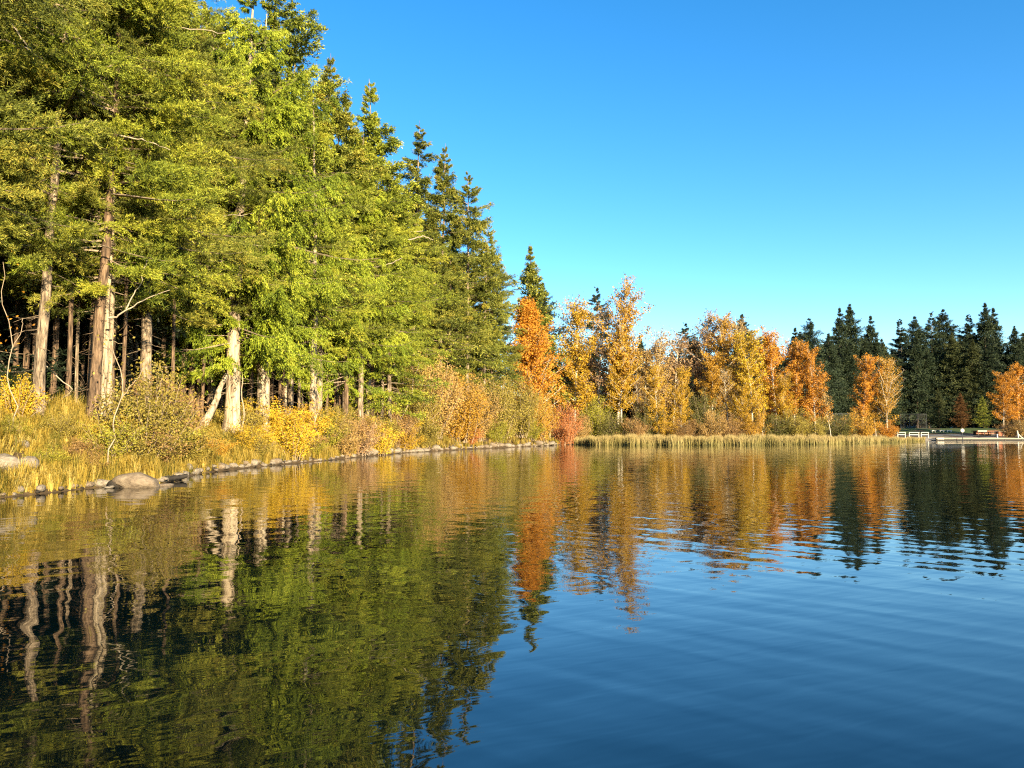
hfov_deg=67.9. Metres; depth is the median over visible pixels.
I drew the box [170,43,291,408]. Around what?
fir tree
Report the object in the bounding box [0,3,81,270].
fir tree
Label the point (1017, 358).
conifer tree
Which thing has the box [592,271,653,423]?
cottonwood tree
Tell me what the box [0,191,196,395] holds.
hemlock tree
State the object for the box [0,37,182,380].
fir tree
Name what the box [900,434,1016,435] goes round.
path
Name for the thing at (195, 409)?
shrub
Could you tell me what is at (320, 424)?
shrub
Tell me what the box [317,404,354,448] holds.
shrub
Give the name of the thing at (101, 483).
shore stone
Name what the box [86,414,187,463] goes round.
shrub
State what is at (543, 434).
shrub
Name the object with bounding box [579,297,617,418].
cottonwood tree
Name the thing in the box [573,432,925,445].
reeds
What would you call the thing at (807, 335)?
conifer tree
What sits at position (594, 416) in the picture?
shrub
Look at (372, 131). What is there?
fir tree
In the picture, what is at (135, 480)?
boulder
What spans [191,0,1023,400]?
sky
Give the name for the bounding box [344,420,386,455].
shrub
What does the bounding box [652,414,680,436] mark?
shrub
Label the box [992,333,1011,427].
conifer tree
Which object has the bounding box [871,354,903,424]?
cottonwood tree
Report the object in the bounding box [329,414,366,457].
shrub
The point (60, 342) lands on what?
hemlock tree
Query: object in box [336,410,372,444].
shrub
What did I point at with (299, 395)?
fir tree
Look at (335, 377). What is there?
fir tree
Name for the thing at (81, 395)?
shrub
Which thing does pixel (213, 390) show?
cedar tree
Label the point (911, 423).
conifer tree
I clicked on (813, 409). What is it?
cottonwood tree
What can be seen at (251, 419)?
shrub
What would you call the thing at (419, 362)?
fir tree
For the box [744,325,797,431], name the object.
cottonwood tree
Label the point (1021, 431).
shrub
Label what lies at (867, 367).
cottonwood tree
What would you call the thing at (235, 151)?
fir tree
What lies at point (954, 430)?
lawn
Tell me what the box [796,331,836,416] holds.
conifer tree
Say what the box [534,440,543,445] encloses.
shore stone
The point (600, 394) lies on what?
hemlock tree
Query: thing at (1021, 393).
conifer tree
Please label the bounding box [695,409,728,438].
shrub
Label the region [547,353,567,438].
cottonwood tree
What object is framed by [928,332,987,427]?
conifer tree
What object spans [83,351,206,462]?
shrub
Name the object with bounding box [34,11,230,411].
fir tree
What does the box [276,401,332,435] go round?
shrub
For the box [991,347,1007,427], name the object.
conifer tree
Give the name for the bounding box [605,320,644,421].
cottonwood tree
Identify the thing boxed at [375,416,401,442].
shrub
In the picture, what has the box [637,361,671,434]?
cottonwood tree
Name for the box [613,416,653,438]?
shrub
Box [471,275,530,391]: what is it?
fir tree
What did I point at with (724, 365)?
cottonwood tree
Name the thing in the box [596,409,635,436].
shrub
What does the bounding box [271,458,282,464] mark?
shore stone
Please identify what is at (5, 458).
boulder
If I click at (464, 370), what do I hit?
fir tree
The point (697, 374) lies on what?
cottonwood tree
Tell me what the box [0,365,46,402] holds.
shrub
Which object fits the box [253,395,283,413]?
shrub
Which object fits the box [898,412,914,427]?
hemlock tree
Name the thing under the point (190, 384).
fir tree
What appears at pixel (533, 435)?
shrub
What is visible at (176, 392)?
shrub
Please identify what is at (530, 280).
fir tree
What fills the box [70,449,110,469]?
shrub
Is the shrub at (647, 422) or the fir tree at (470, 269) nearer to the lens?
the fir tree at (470, 269)
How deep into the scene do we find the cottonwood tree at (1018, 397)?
179.49 m
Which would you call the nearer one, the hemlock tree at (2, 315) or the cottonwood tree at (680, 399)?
the hemlock tree at (2, 315)
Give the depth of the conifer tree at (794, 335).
190.59 m
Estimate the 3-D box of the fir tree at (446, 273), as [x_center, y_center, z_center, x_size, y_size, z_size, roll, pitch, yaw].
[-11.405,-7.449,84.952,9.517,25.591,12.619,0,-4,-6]
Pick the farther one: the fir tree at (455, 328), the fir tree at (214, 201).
the fir tree at (455, 328)
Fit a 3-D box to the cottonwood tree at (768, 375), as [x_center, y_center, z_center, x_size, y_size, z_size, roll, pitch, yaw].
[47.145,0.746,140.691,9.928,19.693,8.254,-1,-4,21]
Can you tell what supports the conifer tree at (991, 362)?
on the ground at (19, 455)
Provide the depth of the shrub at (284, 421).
48.52 m
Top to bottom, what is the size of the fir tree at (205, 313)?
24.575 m
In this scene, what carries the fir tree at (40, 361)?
on the ground at (19, 455)
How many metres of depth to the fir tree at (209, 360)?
46.51 m
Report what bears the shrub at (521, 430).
on the ground at (19, 455)
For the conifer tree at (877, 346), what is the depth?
220.65 m
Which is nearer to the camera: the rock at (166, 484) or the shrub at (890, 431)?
the rock at (166, 484)
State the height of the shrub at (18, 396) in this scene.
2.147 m
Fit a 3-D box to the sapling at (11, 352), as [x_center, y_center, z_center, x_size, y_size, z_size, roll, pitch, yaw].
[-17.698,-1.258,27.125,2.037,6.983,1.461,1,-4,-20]
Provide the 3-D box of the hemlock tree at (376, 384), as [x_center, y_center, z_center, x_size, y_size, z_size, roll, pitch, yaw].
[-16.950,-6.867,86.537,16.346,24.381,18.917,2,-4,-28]
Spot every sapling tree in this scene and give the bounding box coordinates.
[751,387,766,432]
[817,391,833,435]
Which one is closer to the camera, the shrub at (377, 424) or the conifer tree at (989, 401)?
the shrub at (377, 424)
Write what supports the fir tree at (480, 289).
on the ground at (19, 455)
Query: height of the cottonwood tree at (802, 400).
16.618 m
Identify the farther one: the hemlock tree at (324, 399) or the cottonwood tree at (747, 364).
the cottonwood tree at (747, 364)
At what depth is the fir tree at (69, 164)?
34.56 m
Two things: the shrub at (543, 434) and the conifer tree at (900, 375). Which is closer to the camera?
the shrub at (543, 434)
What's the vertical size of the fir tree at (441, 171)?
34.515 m
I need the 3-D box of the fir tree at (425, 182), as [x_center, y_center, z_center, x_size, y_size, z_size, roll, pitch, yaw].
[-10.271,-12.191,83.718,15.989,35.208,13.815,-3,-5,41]
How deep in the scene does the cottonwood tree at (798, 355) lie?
136.33 m
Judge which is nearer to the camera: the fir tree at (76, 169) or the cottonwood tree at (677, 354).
the fir tree at (76, 169)
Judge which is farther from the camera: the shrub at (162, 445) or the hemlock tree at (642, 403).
the hemlock tree at (642, 403)
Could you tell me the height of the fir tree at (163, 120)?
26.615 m
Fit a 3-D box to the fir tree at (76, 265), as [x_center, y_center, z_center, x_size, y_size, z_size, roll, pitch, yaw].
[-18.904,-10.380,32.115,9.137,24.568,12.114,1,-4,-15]
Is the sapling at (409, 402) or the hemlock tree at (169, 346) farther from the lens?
the sapling at (409, 402)
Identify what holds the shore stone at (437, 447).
on the ground at (19, 455)
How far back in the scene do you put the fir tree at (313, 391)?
54.71 m
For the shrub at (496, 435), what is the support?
on the ground at (19, 455)
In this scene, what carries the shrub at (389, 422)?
on the ground at (19, 455)
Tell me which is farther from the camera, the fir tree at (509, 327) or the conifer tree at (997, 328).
the conifer tree at (997, 328)
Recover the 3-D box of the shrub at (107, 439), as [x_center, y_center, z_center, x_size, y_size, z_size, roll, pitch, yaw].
[-15.151,1.960,28.950,2.570,2.268,2.658,2,-4,-34]
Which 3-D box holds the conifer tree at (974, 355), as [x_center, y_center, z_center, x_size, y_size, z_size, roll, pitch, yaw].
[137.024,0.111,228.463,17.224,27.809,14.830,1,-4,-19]
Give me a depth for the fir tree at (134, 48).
33.18 m
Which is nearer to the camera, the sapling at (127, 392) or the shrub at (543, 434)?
the sapling at (127, 392)
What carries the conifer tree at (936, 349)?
on the ground at (19, 455)
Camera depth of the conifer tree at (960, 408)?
204.79 m
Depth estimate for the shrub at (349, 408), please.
63.88 m
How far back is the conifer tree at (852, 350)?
214.59 m
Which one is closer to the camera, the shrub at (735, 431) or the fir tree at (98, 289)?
the fir tree at (98, 289)
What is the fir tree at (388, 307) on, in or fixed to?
on the ground at (19, 455)
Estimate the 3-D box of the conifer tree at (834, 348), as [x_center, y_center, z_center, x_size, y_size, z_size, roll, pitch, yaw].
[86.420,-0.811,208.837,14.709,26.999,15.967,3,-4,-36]
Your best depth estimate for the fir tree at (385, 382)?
74.72 m
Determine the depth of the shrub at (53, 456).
26.16 m
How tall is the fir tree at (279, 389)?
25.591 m
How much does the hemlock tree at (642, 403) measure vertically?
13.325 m
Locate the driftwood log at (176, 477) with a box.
[164,474,187,480]
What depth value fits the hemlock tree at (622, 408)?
163.43 m
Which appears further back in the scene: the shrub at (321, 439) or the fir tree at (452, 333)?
the fir tree at (452, 333)
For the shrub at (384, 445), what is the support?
on the ground at (19, 455)
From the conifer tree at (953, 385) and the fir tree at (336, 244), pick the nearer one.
the fir tree at (336, 244)
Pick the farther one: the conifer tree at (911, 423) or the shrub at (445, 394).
the conifer tree at (911, 423)
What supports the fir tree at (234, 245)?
on the ground at (19, 455)
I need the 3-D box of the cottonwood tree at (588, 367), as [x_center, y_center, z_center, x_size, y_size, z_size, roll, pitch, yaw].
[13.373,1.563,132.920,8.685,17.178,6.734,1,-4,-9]
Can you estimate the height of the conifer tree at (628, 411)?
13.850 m
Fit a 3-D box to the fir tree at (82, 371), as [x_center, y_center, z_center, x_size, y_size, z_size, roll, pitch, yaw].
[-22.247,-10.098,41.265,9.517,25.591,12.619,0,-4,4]
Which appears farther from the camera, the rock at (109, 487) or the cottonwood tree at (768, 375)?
the cottonwood tree at (768, 375)
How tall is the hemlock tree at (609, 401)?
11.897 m
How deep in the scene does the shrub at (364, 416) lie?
63.24 m
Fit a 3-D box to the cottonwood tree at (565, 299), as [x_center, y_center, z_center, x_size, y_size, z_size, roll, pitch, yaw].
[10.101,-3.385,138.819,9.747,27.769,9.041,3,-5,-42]
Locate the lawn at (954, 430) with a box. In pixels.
[874,428,1001,433]
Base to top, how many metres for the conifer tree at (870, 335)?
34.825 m
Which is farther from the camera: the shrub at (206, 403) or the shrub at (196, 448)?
the shrub at (206, 403)
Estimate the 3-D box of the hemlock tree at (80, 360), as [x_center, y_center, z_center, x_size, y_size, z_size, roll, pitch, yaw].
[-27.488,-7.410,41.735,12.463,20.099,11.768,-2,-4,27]
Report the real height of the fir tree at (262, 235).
25.599 m
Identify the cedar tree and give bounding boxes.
[138,105,282,422]
[154,0,396,436]
[170,42,356,406]
[171,14,365,443]
[293,164,414,415]
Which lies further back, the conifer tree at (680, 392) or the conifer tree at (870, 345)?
the conifer tree at (870, 345)
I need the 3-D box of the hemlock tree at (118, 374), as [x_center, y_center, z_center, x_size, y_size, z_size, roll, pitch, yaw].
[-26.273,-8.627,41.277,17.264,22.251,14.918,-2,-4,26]
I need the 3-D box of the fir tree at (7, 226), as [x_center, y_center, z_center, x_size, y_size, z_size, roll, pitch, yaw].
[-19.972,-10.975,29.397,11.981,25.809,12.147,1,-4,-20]
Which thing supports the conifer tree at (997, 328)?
on the ground at (19, 455)
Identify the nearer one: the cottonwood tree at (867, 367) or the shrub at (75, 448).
the shrub at (75, 448)
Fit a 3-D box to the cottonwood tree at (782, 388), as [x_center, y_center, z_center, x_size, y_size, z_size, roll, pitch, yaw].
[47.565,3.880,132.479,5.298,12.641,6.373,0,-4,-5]
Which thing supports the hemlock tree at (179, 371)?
on the ground at (19, 455)
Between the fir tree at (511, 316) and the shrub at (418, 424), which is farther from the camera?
the fir tree at (511, 316)
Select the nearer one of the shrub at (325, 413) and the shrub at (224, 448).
the shrub at (224, 448)
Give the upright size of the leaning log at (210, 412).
4.408 m
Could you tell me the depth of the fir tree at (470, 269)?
110.04 m
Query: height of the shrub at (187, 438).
2.419 m
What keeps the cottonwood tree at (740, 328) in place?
on the ground at (19, 455)
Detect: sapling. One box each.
[0,264,44,426]
[86,316,170,461]
[240,374,244,431]
[314,368,319,442]
[399,364,418,426]
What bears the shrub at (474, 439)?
on the ground at (19, 455)
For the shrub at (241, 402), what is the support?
on the ground at (19, 455)
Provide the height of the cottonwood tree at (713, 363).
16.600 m
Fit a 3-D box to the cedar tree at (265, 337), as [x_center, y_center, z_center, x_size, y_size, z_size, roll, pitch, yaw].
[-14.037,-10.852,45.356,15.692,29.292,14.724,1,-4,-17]
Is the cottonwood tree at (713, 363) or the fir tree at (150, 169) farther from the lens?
the cottonwood tree at (713, 363)
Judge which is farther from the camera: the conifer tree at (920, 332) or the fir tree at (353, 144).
the conifer tree at (920, 332)
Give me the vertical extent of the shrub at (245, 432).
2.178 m
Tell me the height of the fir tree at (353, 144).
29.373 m
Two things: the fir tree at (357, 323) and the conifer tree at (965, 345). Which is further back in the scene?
the conifer tree at (965, 345)
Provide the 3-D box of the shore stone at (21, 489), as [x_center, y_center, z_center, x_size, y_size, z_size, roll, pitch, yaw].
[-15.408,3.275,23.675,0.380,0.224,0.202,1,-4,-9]
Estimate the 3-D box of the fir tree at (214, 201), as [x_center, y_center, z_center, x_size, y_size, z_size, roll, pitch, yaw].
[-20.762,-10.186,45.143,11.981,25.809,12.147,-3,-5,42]
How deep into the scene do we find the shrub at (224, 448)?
39.92 m
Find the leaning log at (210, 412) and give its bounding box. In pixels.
[200,373,227,428]
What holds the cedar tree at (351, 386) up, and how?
on the ground at (19, 455)
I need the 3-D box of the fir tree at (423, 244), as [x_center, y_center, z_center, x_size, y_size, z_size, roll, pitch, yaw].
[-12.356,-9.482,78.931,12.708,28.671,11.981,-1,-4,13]
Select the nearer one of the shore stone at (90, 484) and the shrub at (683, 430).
the shore stone at (90, 484)
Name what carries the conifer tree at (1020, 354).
on the ground at (19, 455)
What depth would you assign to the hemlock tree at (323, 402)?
73.40 m
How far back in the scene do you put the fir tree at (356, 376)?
68.62 m
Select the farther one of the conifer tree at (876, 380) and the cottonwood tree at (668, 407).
the conifer tree at (876, 380)
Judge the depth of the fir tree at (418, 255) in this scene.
81.20 m
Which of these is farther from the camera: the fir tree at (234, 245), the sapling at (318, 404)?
the sapling at (318, 404)
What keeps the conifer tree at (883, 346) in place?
on the ground at (19, 455)
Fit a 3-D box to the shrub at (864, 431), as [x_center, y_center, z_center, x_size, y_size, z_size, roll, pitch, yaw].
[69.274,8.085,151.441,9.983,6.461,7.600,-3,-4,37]
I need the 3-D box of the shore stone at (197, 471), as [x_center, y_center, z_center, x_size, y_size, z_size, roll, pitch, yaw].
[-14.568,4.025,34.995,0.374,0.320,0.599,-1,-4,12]
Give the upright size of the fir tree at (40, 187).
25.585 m
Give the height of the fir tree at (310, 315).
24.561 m
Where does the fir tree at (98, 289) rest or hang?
on the ground at (19, 455)
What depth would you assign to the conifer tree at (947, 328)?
241.78 m
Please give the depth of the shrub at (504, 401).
93.34 m
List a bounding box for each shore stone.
[16,485,24,492]
[36,485,45,491]
[86,481,94,486]
[94,479,109,486]
[194,468,200,474]
[216,462,225,469]
[229,463,237,467]
[249,459,258,466]
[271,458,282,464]
[432,445,439,449]
[488,442,497,447]
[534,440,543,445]
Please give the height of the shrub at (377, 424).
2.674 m
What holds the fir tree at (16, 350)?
on the ground at (19, 455)
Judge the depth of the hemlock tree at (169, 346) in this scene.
53.92 m
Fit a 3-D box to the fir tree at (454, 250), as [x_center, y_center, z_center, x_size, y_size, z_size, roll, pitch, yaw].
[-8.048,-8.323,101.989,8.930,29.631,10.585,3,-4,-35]
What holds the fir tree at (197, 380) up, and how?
on the ground at (19, 455)
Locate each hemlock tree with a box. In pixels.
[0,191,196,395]
[0,225,129,394]
[0,236,86,385]
[0,255,178,386]
[0,303,140,357]
[3,300,87,398]
[79,321,216,388]
[102,279,310,400]
[116,315,305,391]
[217,333,275,404]
[254,366,395,406]
[274,374,363,410]
[276,356,391,414]
[349,331,416,412]
[554,359,604,431]
[588,367,615,416]
[597,372,637,421]
[601,378,625,426]
[619,369,647,423]
[625,372,671,419]
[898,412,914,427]
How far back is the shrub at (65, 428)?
28.37 m
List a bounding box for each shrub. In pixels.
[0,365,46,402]
[0,366,74,402]
[0,373,55,419]
[0,412,32,436]
[21,444,69,463]
[31,408,84,440]
[45,384,85,406]
[53,435,105,459]
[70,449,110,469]
[76,407,148,463]
[78,381,133,401]
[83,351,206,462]
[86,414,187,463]
[90,415,141,441]
[108,422,178,452]
[109,415,188,463]
[126,371,211,439]
[136,412,206,458]
[153,383,200,406]
[164,416,200,460]
[174,415,233,461]
[186,390,224,410]
[204,434,238,455]
[214,395,269,431]
[215,397,295,428]
[216,390,256,411]
[226,419,279,451]
[232,426,278,456]
[251,410,303,439]
[251,417,284,439]
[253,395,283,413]
[264,396,336,444]
[266,413,322,459]
[270,413,301,442]
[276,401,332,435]
[298,401,343,428]
[299,429,330,450]
[306,411,350,447]
[306,437,327,455]
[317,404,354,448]
[323,404,376,424]
[323,406,363,426]
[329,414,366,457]
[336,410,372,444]
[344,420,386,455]
[354,413,389,434]
[363,407,403,435]
[364,417,404,454]
[364,418,398,441]
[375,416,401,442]
[376,404,423,430]
[377,366,449,438]
[377,401,419,448]
[392,348,466,438]
[395,425,426,450]
[411,421,442,448]
[415,410,443,440]
[439,373,493,443]
[455,372,504,441]
[456,428,484,445]
[474,373,530,437]
[486,414,507,430]
[486,420,514,442]
[489,374,547,437]
[525,385,563,441]
[526,419,544,440]
[549,401,586,444]
[572,413,593,438]
[578,392,619,436]
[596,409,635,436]
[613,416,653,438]
[631,396,669,435]
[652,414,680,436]
[664,415,708,436]
[678,387,725,437]
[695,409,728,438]
[710,413,749,438]
[731,406,770,436]
[756,412,799,436]
[773,408,820,436]
[799,413,831,436]
[819,413,857,436]
[837,409,885,436]
[873,419,898,437]
[992,420,1020,437]
[1009,417,1023,436]
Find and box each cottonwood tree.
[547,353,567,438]
[551,300,605,439]
[552,294,597,414]
[565,344,610,435]
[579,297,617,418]
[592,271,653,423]
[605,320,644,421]
[629,375,645,422]
[630,345,665,419]
[637,325,675,412]
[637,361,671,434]
[650,339,681,426]
[656,330,698,423]
[666,365,693,426]
[674,335,708,416]
[680,308,730,401]
[694,348,733,416]
[702,311,746,426]
[708,337,745,426]
[716,365,735,420]
[723,313,754,419]
[725,325,771,418]
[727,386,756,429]
[740,338,789,436]
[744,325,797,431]
[768,371,803,420]
[779,357,825,424]
[784,338,815,424]
[799,345,833,432]
[847,352,885,421]
[860,374,886,436]
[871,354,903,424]
[986,370,1023,435]
[994,362,1023,424]
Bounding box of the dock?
[932,438,1023,439]
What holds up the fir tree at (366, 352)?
on the ground at (19, 455)
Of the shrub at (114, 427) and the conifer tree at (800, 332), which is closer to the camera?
the shrub at (114, 427)
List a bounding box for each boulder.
[0,453,20,472]
[14,439,29,447]
[20,456,38,470]
[112,472,159,487]
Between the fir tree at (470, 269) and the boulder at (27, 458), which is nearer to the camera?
the boulder at (27, 458)
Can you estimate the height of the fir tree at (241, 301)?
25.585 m
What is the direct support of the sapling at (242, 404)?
on the ground at (19, 455)
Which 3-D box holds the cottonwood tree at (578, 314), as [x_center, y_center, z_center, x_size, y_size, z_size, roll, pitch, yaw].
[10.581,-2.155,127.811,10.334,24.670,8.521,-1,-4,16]
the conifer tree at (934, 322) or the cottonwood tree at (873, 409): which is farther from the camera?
the conifer tree at (934, 322)
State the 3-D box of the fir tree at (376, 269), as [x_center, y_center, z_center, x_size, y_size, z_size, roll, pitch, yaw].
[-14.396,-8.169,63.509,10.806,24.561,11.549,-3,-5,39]
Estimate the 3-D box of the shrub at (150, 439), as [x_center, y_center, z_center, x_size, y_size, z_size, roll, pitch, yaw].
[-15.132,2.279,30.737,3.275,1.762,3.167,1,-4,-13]
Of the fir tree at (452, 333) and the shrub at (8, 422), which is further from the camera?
the fir tree at (452, 333)
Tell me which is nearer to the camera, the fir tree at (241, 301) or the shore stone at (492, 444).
the fir tree at (241, 301)
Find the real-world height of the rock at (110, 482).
0.353 m
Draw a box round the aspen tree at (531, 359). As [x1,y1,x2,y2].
[480,295,572,421]
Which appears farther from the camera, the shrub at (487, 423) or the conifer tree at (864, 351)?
the conifer tree at (864, 351)
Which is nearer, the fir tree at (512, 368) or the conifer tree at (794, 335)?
the fir tree at (512, 368)
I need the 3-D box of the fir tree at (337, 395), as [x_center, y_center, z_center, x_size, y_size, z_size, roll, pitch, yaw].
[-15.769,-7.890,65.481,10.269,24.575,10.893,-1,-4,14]
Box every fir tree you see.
[0,0,104,256]
[0,0,119,247]
[0,0,125,252]
[0,0,135,268]
[0,0,164,273]
[0,0,193,399]
[0,0,211,416]
[0,0,230,420]
[0,0,257,419]
[0,0,266,414]
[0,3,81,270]
[0,17,235,401]
[0,28,136,276]
[0,30,75,237]
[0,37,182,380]
[0,42,126,219]
[0,68,37,290]
[0,69,102,308]
[0,79,127,388]
[0,90,110,186]
[1,37,165,394]
[5,60,134,370]
[8,92,173,395]
[10,4,279,402]
[10,21,192,403]
[13,0,258,417]
[24,59,246,397]
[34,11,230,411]
[51,0,302,402]
[62,128,171,335]
[77,13,280,392]
[115,93,254,365]
[118,98,260,345]
[119,78,247,389]
[120,30,279,396]
[129,134,251,394]
[132,20,278,403]
[140,10,316,415]
[155,18,256,401]
[168,26,304,421]
[170,27,300,411]
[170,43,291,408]
[175,0,306,415]
[175,0,382,395]
[180,30,294,411]
[193,37,348,416]
[195,200,306,403]
[206,114,336,407]
[265,149,360,407]
[267,96,389,423]
[269,125,371,414]
[271,49,378,412]
[274,266,362,415]
[281,95,371,414]
[291,55,405,417]
[297,95,331,410]
[297,154,365,412]
[308,249,391,404]
[318,241,364,356]
[319,98,411,417]
[320,140,398,411]
[328,108,429,409]
[330,134,442,434]
[330,178,449,427]
[331,177,455,445]
[332,209,394,410]
[332,248,389,409]
[339,155,462,418]
[339,215,409,412]
[341,82,430,417]
[341,244,408,411]
[352,303,400,414]
[375,275,428,413]
[384,160,452,419]
[393,224,443,388]
[399,120,491,381]
[399,207,451,372]
[401,251,464,390]
[409,225,449,383]
[410,143,493,382]
[410,218,492,395]
[423,244,496,390]
[427,237,483,385]
[437,171,523,398]
[443,228,489,388]
[454,248,528,384]
[455,226,524,400]
[464,266,518,401]
[464,282,504,386]
[469,251,526,386]
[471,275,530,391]
[474,291,523,400]
[503,246,577,436]
[516,281,579,434]
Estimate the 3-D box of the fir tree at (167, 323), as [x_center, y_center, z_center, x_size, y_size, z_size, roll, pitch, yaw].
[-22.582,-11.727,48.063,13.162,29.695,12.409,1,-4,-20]
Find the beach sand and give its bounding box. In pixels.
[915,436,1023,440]
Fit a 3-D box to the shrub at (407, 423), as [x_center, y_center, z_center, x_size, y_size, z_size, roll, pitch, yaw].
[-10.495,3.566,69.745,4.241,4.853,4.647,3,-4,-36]
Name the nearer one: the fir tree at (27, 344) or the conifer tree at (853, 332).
the fir tree at (27, 344)
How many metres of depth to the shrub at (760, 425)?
126.84 m
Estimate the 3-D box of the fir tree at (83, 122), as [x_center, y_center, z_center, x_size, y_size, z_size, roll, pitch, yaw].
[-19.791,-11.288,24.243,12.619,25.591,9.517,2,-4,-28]
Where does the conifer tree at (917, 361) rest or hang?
on the ground at (19, 455)
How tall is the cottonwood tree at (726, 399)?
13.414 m
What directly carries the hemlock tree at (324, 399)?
on the ground at (19, 455)
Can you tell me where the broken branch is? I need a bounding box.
[46,365,71,397]
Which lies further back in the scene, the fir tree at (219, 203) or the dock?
the dock
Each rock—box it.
[104,485,114,488]
[107,480,118,487]
[160,483,174,485]
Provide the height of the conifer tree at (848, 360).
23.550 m
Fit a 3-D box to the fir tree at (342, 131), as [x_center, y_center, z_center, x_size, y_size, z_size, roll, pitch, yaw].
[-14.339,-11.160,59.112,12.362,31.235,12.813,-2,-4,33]
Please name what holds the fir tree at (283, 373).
on the ground at (19, 455)
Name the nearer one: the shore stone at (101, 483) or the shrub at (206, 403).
the shore stone at (101, 483)
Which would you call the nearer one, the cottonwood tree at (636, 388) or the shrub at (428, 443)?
the shrub at (428, 443)
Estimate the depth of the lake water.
8.39 m
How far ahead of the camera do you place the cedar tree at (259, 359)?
48.83 m
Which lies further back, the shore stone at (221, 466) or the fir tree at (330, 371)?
the fir tree at (330, 371)
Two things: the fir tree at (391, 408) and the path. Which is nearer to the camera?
the fir tree at (391, 408)
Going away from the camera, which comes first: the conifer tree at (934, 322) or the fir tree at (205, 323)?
the fir tree at (205, 323)
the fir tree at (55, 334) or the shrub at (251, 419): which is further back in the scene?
the shrub at (251, 419)
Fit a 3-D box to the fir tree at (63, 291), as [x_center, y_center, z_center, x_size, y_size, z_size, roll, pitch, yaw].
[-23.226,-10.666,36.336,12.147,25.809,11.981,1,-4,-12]
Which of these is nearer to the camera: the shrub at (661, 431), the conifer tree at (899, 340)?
the shrub at (661, 431)
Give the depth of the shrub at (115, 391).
40.46 m
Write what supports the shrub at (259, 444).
on the ground at (19, 455)
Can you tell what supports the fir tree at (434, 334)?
on the ground at (19, 455)
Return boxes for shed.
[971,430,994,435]
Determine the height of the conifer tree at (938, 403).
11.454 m
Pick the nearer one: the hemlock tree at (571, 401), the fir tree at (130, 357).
the fir tree at (130, 357)
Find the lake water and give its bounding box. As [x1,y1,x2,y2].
[0,440,1023,767]
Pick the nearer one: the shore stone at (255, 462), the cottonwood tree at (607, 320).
the shore stone at (255, 462)
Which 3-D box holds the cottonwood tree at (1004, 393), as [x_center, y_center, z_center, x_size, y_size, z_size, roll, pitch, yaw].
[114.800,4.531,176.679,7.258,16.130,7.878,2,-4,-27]
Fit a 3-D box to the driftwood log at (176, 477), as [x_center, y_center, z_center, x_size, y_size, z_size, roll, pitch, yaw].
[-13.450,3.727,30.138,0.270,0.266,1.495,-1,-4,16]
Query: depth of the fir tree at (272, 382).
57.34 m
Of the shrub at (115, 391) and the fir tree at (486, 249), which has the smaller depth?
the shrub at (115, 391)
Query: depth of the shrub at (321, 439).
50.67 m
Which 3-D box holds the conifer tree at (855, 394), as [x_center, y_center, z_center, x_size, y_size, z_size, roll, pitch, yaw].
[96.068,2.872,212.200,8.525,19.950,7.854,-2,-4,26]
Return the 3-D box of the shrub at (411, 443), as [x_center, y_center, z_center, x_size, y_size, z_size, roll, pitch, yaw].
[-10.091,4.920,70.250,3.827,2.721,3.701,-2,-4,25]
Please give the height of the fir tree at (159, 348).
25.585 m
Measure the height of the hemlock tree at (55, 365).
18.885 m
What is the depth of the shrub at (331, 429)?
54.11 m
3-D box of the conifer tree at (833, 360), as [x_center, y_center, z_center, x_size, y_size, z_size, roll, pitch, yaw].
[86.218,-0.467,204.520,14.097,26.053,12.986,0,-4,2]
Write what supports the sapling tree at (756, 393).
on the ground at (19, 455)
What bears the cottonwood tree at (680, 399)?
on the ground at (19, 455)
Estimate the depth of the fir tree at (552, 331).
131.15 m
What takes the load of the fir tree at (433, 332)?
on the ground at (19, 455)
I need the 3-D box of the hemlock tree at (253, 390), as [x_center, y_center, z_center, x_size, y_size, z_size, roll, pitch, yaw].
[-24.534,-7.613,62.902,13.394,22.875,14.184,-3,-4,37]
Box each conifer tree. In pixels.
[582,287,623,405]
[609,384,635,423]
[626,335,649,414]
[669,353,694,424]
[671,323,703,425]
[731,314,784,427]
[779,328,833,426]
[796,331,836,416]
[798,317,855,428]
[817,333,857,425]
[820,335,856,423]
[830,306,857,395]
[837,345,876,421]
[841,345,878,420]
[842,304,891,416]
[847,366,862,424]
[858,352,900,426]
[860,341,900,426]
[862,314,902,424]
[868,341,889,427]
[871,338,910,423]
[880,338,910,423]
[884,344,917,425]
[886,319,920,427]
[892,346,913,426]
[894,316,954,427]
[900,334,941,427]
[900,373,939,427]
[902,344,955,427]
[922,311,948,427]
[927,309,967,427]
[927,388,951,427]
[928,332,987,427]
[929,342,951,427]
[930,352,990,427]
[939,339,998,427]
[942,339,996,427]
[949,392,971,427]
[953,346,1022,427]
[955,314,984,355]
[971,395,992,427]
[973,303,1005,426]
[977,373,1002,422]
[990,308,1009,368]
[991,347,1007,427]
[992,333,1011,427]
[998,357,1023,421]
[1000,353,1023,425]
[1002,326,1023,371]
[1009,350,1023,424]
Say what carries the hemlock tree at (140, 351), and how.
on the ground at (19, 455)
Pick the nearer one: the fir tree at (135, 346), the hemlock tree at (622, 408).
the fir tree at (135, 346)
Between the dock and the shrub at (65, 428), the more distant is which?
the dock
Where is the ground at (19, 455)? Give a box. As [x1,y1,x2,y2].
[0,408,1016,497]
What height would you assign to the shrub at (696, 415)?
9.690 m

